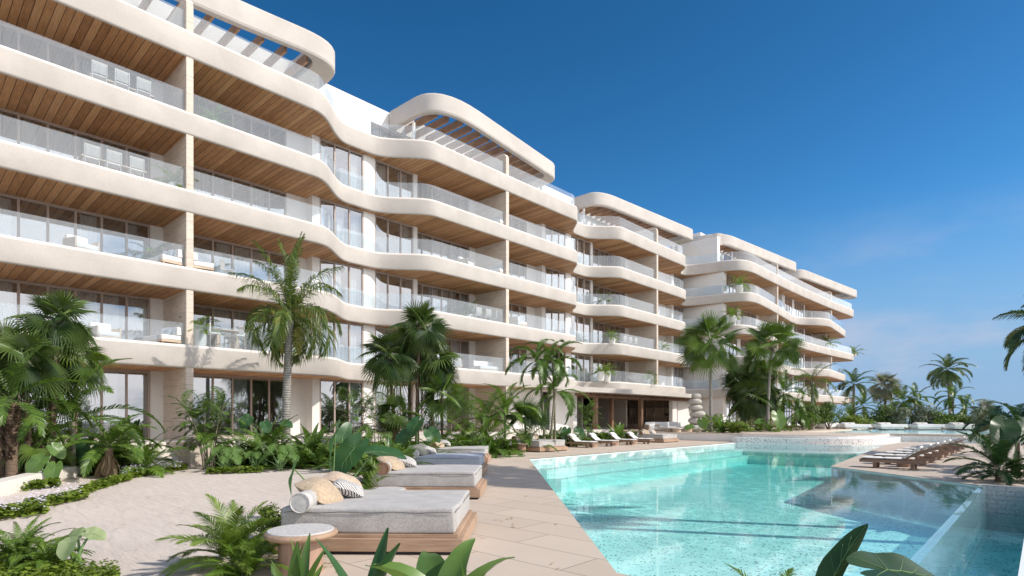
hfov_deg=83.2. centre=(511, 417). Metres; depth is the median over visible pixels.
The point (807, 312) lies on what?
window
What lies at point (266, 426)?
elephant ear plant
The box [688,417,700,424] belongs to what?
balanced stone
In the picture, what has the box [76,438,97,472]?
elephant ear plant
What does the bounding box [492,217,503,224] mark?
sofa
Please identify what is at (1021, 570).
trough coping
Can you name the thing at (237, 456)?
monstera
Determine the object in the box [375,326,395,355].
window
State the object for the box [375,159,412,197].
window
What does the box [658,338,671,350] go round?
potted palm
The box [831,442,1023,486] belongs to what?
pool deck
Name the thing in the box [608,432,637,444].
sun lounger
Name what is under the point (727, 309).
window
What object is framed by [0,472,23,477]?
garden soil
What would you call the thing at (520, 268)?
window
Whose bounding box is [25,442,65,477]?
elephant ear plant
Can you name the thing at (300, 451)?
fern palm
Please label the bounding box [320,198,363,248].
window
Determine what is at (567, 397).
feather palm
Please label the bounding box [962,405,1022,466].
feather palm
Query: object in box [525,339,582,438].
feather palm
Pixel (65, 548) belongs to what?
caladium
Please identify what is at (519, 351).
window
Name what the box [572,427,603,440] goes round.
fern
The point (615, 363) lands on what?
window
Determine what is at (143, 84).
balcony chair
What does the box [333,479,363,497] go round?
cushion
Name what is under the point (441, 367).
fan palm
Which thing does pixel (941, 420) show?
shrub
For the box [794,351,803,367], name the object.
window
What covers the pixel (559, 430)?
fern
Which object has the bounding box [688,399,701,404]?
balanced stone
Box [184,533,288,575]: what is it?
fern palm
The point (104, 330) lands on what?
sofa
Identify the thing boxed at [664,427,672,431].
table
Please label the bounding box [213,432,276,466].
fern palm
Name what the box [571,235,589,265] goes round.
window
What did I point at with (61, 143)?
window
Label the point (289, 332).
feather palm
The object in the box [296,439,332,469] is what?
fern palm
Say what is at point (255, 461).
monstera
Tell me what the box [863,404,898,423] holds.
shrub
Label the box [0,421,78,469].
plant
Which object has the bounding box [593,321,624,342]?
window
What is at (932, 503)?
pool wall
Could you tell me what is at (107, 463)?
feather palm
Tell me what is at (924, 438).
pool basin
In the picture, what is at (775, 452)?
pool water
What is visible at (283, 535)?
side table
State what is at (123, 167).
balcony table
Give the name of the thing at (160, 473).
fern palm
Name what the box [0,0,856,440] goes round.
apartment building
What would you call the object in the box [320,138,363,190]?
window
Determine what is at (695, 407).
balanced stone
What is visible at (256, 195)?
window
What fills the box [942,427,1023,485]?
feather palm
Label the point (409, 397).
fan palm
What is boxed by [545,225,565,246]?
window
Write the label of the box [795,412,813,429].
shrub
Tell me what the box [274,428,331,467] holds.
fern palm
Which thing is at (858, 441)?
step lower tier
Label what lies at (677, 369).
window
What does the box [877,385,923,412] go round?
feather palm
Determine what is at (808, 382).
window
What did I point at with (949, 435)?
pool coping
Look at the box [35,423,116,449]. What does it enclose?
fern palm
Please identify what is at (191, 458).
step side wall
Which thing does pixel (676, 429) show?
table
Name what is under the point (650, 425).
sofa
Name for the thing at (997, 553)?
trough floor
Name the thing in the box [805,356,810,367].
window
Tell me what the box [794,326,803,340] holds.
window
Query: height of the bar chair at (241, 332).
1.221 m
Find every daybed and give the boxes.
[269,490,476,554]
[371,464,486,498]
[414,452,487,474]
[436,446,490,463]
[515,439,567,451]
[638,433,678,442]
[814,423,837,428]
[837,422,870,428]
[872,422,907,428]
[908,422,944,428]
[945,422,974,428]
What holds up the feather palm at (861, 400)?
on the terrace paving
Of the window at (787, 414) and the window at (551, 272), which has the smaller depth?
the window at (551, 272)
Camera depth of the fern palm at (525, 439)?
30.54 m
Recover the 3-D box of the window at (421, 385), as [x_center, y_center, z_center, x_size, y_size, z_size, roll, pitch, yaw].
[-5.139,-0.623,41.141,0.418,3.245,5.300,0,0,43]
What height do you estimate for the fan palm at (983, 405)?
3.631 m
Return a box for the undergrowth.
[18,431,636,487]
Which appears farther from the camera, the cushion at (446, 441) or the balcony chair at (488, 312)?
the balcony chair at (488, 312)
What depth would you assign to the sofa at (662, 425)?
53.61 m
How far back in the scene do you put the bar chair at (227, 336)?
29.08 m
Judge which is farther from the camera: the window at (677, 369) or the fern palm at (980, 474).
the window at (677, 369)
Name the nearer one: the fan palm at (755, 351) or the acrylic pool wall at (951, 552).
the acrylic pool wall at (951, 552)
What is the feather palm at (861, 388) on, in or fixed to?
on the terrace paving
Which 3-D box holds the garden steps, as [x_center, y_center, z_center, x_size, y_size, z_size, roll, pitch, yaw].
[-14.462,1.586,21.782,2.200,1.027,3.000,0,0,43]
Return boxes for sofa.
[63,234,99,251]
[86,322,120,338]
[144,327,180,343]
[146,249,181,265]
[193,252,213,270]
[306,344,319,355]
[452,358,462,367]
[457,256,473,265]
[472,361,499,370]
[490,265,503,273]
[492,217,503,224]
[509,316,526,326]
[644,422,659,430]
[655,422,665,429]
[669,422,678,427]
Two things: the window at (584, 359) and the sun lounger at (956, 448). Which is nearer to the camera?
the sun lounger at (956, 448)
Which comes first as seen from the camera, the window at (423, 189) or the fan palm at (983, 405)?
the window at (423, 189)
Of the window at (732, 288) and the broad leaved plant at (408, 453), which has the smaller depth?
the broad leaved plant at (408, 453)
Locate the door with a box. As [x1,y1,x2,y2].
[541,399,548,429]
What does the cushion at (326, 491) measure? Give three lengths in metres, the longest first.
0.600 x 0.552 x 0.262 m
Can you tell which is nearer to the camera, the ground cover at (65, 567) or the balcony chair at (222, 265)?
the ground cover at (65, 567)
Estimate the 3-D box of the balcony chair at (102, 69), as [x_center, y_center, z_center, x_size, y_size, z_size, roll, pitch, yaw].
[-17.262,-14.227,24.027,0.560,0.961,0.540,0,0,43]
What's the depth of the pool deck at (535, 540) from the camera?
9.13 m
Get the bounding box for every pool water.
[566,443,880,463]
[827,429,988,434]
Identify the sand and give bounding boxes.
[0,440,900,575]
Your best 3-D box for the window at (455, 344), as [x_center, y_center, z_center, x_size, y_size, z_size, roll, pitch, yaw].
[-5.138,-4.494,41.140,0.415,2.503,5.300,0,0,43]
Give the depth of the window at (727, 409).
65.49 m
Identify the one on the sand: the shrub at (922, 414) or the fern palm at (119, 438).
the fern palm at (119, 438)
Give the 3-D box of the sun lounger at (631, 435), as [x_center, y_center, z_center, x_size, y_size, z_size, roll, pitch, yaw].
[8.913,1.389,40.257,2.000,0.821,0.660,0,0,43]
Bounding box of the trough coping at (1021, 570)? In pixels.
[1018,542,1023,575]
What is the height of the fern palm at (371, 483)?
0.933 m
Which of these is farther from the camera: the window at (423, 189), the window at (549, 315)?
the window at (549, 315)
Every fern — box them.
[0,516,91,570]
[0,534,97,575]
[347,448,409,486]
[403,444,433,464]
[420,436,455,452]
[547,426,570,434]
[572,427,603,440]
[747,419,761,431]
[749,418,772,431]
[754,419,786,431]
[774,418,798,430]
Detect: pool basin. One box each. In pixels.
[555,464,946,575]
[890,435,1021,443]
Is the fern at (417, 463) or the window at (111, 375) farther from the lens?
the window at (111, 375)
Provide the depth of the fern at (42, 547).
6.62 m
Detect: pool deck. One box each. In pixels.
[205,440,736,575]
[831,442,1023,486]
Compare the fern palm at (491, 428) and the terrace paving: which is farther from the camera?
the terrace paving
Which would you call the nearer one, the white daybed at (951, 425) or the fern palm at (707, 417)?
the fern palm at (707, 417)
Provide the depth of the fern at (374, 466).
14.50 m
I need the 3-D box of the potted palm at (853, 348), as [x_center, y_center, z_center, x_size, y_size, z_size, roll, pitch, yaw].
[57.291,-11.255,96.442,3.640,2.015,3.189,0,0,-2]
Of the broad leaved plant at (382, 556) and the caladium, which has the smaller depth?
the broad leaved plant at (382, 556)
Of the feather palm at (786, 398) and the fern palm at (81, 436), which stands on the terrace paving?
the feather palm at (786, 398)
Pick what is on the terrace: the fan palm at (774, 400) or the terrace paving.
the terrace paving
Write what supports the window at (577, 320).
in the apartment building
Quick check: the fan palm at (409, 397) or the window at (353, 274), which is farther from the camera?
the window at (353, 274)
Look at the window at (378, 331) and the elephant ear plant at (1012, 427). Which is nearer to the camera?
the elephant ear plant at (1012, 427)
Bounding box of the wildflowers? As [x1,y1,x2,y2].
[0,460,180,510]
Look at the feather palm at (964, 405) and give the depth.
66.95 m
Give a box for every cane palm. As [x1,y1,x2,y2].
[162,386,246,468]
[326,386,386,441]
[351,389,401,441]
[436,392,491,438]
[573,400,603,437]
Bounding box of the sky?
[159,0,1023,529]
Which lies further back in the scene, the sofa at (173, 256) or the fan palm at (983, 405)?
the fan palm at (983, 405)
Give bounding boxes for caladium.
[56,526,106,570]
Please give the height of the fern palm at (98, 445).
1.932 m
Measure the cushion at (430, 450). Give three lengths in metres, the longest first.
0.500 x 0.460 x 0.232 m
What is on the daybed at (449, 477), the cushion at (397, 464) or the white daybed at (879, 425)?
the cushion at (397, 464)
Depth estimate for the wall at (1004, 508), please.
14.98 m
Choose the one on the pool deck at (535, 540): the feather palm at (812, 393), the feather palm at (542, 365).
the feather palm at (542, 365)
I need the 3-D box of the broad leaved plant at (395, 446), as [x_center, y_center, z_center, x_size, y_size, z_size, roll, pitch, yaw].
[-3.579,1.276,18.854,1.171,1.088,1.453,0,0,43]
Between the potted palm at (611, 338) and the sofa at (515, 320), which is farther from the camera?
the potted palm at (611, 338)
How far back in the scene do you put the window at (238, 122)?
30.64 m
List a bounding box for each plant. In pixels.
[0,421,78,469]
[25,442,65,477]
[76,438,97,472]
[239,413,292,444]
[251,417,286,444]
[270,533,326,575]
[288,419,406,494]
[289,422,331,453]
[315,528,400,575]
[365,538,514,575]
[368,435,416,456]
[392,441,419,450]
[396,416,440,444]
[478,436,492,452]
[549,426,584,445]
[605,422,631,437]
[685,417,707,432]
[709,417,734,432]
[754,410,785,431]
[815,524,867,575]
[846,551,934,575]
[989,416,1023,474]
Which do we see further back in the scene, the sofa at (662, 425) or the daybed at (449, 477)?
the sofa at (662, 425)
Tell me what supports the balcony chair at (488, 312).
on the apartment building
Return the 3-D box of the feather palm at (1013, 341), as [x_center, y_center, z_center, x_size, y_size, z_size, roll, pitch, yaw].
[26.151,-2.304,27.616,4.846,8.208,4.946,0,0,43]
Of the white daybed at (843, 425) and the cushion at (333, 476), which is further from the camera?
the white daybed at (843, 425)
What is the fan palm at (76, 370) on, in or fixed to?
on the garden soil
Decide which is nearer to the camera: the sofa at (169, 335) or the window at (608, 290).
the sofa at (169, 335)
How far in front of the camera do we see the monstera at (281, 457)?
19.72 m
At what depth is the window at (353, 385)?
34.81 m
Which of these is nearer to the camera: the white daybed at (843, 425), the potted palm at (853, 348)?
the white daybed at (843, 425)
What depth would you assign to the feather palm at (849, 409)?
69.89 m
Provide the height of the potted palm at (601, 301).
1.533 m
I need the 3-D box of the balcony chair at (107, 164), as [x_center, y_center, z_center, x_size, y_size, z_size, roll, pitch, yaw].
[-16.911,-10.727,24.407,0.560,0.961,0.540,0,0,43]
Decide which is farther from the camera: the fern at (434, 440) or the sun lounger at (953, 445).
the sun lounger at (953, 445)
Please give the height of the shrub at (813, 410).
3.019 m
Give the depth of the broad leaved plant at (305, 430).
23.03 m
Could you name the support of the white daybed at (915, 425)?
on the pool coping at (949, 435)
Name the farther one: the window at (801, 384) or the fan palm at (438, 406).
the window at (801, 384)
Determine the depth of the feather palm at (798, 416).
54.38 m
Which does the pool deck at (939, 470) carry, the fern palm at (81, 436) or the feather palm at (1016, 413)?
the feather palm at (1016, 413)
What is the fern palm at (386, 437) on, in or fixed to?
on the sand
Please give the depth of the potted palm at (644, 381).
56.92 m
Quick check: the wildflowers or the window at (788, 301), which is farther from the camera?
the window at (788, 301)
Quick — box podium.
[46,429,613,452]
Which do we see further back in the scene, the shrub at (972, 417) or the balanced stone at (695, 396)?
the shrub at (972, 417)
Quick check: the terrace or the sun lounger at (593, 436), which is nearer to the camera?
the sun lounger at (593, 436)
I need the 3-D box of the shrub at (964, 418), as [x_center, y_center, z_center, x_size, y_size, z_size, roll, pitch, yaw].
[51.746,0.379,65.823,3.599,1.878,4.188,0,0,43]
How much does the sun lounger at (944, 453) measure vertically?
0.821 m
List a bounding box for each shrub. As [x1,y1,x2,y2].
[251,502,281,534]
[723,421,754,432]
[795,400,820,429]
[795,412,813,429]
[817,401,847,428]
[837,414,877,425]
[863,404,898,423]
[882,406,911,427]
[909,404,945,423]
[927,411,961,427]
[949,413,973,423]
[970,409,1005,429]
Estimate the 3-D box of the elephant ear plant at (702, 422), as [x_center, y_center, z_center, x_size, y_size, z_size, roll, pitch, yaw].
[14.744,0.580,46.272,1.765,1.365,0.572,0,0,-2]
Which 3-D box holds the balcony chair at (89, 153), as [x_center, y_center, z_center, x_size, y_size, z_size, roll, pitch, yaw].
[-17.428,-10.727,23.847,0.560,0.961,0.540,0,0,43]
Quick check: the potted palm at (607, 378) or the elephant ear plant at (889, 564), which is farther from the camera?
the potted palm at (607, 378)
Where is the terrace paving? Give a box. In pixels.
[623,426,889,435]
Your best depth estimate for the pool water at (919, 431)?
54.86 m
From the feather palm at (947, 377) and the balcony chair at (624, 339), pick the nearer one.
the balcony chair at (624, 339)
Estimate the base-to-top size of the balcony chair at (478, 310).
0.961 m
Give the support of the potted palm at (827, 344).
on the apartment building
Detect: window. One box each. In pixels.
[0,22,149,92]
[0,107,149,178]
[0,193,149,257]
[0,278,149,340]
[7,369,149,440]
[193,95,285,146]
[193,165,285,214]
[193,234,285,280]
[193,304,285,350]
[193,373,282,437]
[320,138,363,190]
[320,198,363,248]
[320,258,363,305]
[320,319,363,363]
[320,379,363,434]
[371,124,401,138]
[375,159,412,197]
[375,215,412,253]
[375,271,412,308]
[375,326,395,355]
[375,382,412,433]
[417,180,468,211]
[417,231,468,260]
[417,283,468,315]
[419,385,468,431]
[443,337,468,368]
[509,215,526,232]
[509,259,526,279]
[509,302,526,326]
[509,346,526,373]
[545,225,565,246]
[545,266,565,289]
[545,308,565,333]
[545,350,565,375]
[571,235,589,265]
[571,274,589,303]
[571,314,589,342]
[571,353,589,380]
[593,247,624,267]
[593,284,624,305]
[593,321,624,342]
[593,357,624,381]
[674,275,682,288]
[674,306,682,320]
[674,336,682,353]
[674,367,682,386]
[726,273,736,292]
[726,305,736,324]
[726,339,736,355]
[726,398,736,422]
[740,310,755,326]
[740,339,749,355]
[741,281,755,293]
[785,296,791,314]
[785,375,791,391]
[785,401,791,424]
[794,300,803,316]
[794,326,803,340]
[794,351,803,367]
[794,377,803,392]
[805,309,810,317]
[805,332,810,342]
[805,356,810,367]
[805,379,810,393]
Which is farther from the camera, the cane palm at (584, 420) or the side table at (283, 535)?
the cane palm at (584, 420)
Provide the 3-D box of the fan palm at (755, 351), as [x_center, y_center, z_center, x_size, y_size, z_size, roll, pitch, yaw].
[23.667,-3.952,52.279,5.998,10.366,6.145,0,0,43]
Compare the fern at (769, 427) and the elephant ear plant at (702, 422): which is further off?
the fern at (769, 427)
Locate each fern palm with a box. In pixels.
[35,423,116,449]
[48,432,146,467]
[58,421,180,463]
[101,431,189,476]
[101,439,186,477]
[154,493,283,575]
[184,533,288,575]
[208,415,315,469]
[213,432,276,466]
[264,442,328,469]
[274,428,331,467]
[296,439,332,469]
[308,430,375,472]
[317,425,376,445]
[331,440,404,482]
[362,466,390,489]
[369,431,428,443]
[419,428,475,442]
[439,420,490,454]
[441,415,515,456]
[476,425,525,457]
[502,423,562,452]
[690,413,731,431]
[696,414,742,432]
[727,564,795,575]
[962,460,1016,478]
[972,451,1023,482]
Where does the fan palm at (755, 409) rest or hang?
on the terrace paving
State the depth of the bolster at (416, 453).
17.82 m
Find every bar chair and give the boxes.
[206,323,220,346]
[224,332,230,347]
[230,327,245,349]
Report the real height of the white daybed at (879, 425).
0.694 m
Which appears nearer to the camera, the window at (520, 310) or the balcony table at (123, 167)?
the balcony table at (123, 167)
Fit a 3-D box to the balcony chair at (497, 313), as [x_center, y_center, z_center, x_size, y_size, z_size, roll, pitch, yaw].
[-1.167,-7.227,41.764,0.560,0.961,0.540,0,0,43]
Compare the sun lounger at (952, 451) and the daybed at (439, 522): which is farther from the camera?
the sun lounger at (952, 451)
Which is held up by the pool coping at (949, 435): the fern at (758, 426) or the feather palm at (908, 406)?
the feather palm at (908, 406)
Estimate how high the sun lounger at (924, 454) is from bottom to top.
0.821 m
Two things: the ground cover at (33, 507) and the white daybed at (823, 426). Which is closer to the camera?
the ground cover at (33, 507)
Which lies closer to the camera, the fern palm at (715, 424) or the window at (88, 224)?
the window at (88, 224)
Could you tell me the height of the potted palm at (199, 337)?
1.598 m
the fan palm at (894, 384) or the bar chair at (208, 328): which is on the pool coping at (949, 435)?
the fan palm at (894, 384)
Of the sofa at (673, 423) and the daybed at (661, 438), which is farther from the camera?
the sofa at (673, 423)
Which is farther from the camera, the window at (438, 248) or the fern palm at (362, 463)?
the window at (438, 248)
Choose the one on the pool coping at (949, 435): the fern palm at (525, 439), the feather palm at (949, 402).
the feather palm at (949, 402)
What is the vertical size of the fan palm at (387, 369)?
6.161 m
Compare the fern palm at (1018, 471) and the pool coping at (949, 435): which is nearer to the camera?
the fern palm at (1018, 471)
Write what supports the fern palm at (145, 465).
on the sand
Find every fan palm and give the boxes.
[0,316,37,473]
[0,326,71,472]
[3,290,99,462]
[21,371,81,430]
[51,327,118,439]
[358,330,415,441]
[371,390,424,441]
[381,327,432,416]
[386,299,454,441]
[403,338,459,425]
[414,372,472,438]
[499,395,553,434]
[671,309,746,431]
[718,365,765,408]
[724,378,776,430]
[738,358,783,429]
[740,318,806,429]
[745,372,782,428]
[866,372,902,404]
[967,398,995,423]
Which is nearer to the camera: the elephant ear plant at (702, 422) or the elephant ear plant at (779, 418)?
the elephant ear plant at (702, 422)
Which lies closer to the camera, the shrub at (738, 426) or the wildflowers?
the wildflowers
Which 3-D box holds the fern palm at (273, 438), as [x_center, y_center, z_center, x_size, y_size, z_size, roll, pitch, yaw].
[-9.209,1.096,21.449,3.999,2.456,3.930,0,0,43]
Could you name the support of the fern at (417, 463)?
on the pool deck at (535, 540)
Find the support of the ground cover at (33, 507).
on the sand
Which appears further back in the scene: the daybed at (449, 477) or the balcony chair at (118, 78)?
the balcony chair at (118, 78)
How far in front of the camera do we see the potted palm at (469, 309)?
41.31 m
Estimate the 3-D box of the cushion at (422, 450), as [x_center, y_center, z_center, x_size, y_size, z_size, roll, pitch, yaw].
[-2.967,1.028,18.383,0.600,0.234,0.552,29,10,19]
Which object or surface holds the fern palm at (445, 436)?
on the sand
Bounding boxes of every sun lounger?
[566,434,598,447]
[588,433,617,445]
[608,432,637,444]
[626,432,654,443]
[859,446,928,469]
[874,444,936,465]
[886,442,943,462]
[893,441,949,459]
[904,439,955,457]
[909,438,960,454]
[918,437,964,452]
[923,436,966,451]
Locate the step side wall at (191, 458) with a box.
[166,441,214,465]
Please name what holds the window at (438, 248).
in the apartment building
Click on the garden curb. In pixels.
(12, 484)
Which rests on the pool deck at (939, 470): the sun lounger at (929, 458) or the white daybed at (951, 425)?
the sun lounger at (929, 458)
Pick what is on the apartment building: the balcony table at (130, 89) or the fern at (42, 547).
the balcony table at (130, 89)
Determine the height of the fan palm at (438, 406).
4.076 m
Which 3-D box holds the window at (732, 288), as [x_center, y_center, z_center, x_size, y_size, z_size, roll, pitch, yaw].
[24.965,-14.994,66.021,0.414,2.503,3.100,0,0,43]
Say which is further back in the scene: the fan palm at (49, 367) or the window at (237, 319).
the window at (237, 319)
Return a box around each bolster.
[289,490,318,513]
[377,461,391,474]
[412,449,419,458]
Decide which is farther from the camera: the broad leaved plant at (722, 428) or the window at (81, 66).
the broad leaved plant at (722, 428)
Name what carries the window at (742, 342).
in the apartment building
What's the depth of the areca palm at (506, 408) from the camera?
31.21 m
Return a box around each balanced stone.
[684,424,702,431]
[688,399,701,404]
[688,405,702,410]
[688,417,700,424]
[689,411,705,417]
[691,393,700,398]
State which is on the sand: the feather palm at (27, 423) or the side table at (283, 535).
the feather palm at (27, 423)
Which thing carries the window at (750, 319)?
in the apartment building
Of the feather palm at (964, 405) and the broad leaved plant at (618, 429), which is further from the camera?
the feather palm at (964, 405)
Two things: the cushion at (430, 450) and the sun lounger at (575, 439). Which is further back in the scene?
the sun lounger at (575, 439)
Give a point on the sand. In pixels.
(144, 519)
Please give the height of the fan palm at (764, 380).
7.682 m
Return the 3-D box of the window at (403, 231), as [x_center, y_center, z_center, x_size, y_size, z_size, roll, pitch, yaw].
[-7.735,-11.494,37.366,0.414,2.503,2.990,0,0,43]
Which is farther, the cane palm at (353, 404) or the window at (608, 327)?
the window at (608, 327)
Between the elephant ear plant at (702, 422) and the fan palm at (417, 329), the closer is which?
the fan palm at (417, 329)
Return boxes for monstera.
[200,443,242,467]
[239,449,267,467]
[255,440,299,470]
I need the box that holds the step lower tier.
[732,436,900,444]
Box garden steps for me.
[90,444,182,466]
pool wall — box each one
[530,442,978,530]
[924,485,985,575]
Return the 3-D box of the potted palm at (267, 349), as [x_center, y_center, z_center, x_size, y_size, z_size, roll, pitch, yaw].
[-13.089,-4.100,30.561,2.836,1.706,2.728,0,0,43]
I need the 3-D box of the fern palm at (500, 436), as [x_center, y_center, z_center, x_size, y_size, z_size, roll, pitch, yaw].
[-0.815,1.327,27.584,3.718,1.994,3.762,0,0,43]
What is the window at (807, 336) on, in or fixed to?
in the apartment building
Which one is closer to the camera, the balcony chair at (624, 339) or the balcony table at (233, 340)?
the balcony table at (233, 340)
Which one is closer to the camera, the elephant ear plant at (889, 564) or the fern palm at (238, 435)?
the elephant ear plant at (889, 564)
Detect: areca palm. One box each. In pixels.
[452,388,518,432]
[466,382,541,433]
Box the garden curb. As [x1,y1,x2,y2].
[0,465,82,496]
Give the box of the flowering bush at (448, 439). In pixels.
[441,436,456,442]
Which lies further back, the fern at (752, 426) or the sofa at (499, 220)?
the fern at (752, 426)
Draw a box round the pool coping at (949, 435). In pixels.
[802,427,989,436]
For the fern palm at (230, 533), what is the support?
on the sand
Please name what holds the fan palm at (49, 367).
on the garden soil
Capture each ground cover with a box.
[0,463,262,519]
[0,550,120,575]
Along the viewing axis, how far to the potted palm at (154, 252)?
26.37 m
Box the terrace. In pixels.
[637,432,889,440]
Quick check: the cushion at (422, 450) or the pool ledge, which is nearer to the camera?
the cushion at (422, 450)
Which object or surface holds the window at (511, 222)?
in the apartment building
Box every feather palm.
[0,340,93,476]
[0,358,165,470]
[46,409,162,478]
[228,231,344,444]
[505,339,565,438]
[524,366,592,438]
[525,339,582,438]
[764,369,814,413]
[771,397,818,430]
[790,363,836,429]
[830,368,882,413]
[837,401,871,423]
[840,392,882,415]
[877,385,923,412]
[889,382,939,413]
[896,398,921,427]
[920,353,977,413]
[932,385,974,414]
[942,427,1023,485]
[943,394,984,415]
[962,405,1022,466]
[971,400,1023,471]
[992,305,1023,374]
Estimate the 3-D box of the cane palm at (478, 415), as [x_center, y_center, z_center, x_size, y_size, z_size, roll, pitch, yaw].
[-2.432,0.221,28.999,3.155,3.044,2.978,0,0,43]
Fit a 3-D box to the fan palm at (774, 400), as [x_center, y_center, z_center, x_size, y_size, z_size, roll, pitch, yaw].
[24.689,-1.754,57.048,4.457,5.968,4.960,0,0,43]
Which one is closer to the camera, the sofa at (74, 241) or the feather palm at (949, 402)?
the sofa at (74, 241)
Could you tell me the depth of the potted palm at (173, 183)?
26.12 m
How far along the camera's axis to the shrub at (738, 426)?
45.41 m
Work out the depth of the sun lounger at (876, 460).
20.34 m
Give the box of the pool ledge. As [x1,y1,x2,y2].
[537,456,841,492]
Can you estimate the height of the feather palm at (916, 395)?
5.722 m
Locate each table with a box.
[77,154,146,176]
[88,73,154,98]
[211,328,238,348]
[262,523,337,575]
[372,486,406,489]
[517,443,527,451]
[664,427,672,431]
[672,428,682,431]
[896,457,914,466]
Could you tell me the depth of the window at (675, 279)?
66.37 m
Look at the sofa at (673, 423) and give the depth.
55.61 m
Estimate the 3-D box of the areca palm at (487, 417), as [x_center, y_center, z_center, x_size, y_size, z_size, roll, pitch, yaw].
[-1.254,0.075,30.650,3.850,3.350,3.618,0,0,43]
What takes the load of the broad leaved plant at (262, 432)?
on the garden soil
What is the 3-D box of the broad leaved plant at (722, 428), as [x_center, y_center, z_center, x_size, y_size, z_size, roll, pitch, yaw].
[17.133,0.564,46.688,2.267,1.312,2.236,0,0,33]
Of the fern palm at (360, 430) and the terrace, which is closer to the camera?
the fern palm at (360, 430)
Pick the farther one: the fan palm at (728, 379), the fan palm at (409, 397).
the fan palm at (728, 379)
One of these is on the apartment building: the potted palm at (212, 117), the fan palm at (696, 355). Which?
the potted palm at (212, 117)
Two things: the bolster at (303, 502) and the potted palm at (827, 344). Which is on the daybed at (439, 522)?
the bolster at (303, 502)
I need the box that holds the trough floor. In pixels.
[962,529,1023,575]
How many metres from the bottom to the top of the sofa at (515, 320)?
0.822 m
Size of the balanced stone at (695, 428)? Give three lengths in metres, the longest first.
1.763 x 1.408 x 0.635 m
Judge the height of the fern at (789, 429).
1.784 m
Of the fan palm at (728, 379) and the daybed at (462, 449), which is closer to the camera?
the daybed at (462, 449)
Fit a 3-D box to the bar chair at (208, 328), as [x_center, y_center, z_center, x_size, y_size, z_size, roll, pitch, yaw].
[-14.200,-3.856,27.374,0.506,1.221,0.533,0,0,38]
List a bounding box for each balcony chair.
[82,143,99,165]
[90,60,106,82]
[104,149,121,170]
[112,68,129,89]
[127,156,143,177]
[134,77,150,97]
[220,259,235,274]
[471,307,481,317]
[481,309,490,319]
[491,311,499,320]
[619,336,626,343]
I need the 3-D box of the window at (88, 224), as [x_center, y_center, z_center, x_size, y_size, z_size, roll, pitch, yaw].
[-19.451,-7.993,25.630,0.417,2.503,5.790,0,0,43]
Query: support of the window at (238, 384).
in the apartment building
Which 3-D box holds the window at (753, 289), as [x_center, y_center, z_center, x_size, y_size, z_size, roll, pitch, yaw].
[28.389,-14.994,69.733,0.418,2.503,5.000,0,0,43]
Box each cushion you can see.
[294,477,342,503]
[323,471,361,485]
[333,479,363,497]
[376,456,404,470]
[397,456,416,466]
[408,444,428,455]
[424,446,436,453]
[440,440,450,446]
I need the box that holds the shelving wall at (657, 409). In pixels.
[624,400,668,427]
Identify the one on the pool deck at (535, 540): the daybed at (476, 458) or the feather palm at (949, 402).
the daybed at (476, 458)
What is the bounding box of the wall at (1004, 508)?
[981,484,1023,532]
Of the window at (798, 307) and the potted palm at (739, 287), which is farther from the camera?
the window at (798, 307)
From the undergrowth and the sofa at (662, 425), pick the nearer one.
the undergrowth
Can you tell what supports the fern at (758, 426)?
on the terrace paving
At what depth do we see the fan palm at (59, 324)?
17.76 m
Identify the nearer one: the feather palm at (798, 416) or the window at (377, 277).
the window at (377, 277)
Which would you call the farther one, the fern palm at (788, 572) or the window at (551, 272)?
the window at (551, 272)
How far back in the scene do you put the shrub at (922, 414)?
66.07 m
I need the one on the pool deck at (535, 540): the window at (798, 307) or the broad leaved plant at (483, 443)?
the broad leaved plant at (483, 443)
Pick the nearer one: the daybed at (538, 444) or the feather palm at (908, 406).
the daybed at (538, 444)
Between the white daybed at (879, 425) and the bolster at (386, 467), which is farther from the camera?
the white daybed at (879, 425)
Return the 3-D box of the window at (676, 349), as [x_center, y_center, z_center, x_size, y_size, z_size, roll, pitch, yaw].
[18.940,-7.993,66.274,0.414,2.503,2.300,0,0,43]
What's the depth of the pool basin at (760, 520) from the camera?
17.40 m
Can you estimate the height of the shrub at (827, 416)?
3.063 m
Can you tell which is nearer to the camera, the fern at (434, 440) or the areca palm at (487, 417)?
the fern at (434, 440)
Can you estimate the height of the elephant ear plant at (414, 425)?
1.835 m
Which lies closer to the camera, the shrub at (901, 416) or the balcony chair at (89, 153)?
the balcony chair at (89, 153)
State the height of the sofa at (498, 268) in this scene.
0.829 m
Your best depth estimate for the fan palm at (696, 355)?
48.04 m
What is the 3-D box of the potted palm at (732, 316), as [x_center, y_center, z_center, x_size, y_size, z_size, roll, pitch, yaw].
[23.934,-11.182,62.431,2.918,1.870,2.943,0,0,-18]
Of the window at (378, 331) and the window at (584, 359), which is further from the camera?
the window at (584, 359)
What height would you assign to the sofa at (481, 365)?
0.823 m
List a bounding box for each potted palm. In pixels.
[120,237,172,259]
[151,164,198,190]
[176,316,222,345]
[194,105,234,125]
[241,324,272,351]
[453,299,485,318]
[591,363,611,380]
[594,290,615,304]
[599,363,617,381]
[601,329,618,342]
[636,371,658,383]
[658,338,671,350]
[718,306,746,323]
[725,273,753,291]
[813,335,840,347]
[846,344,864,356]

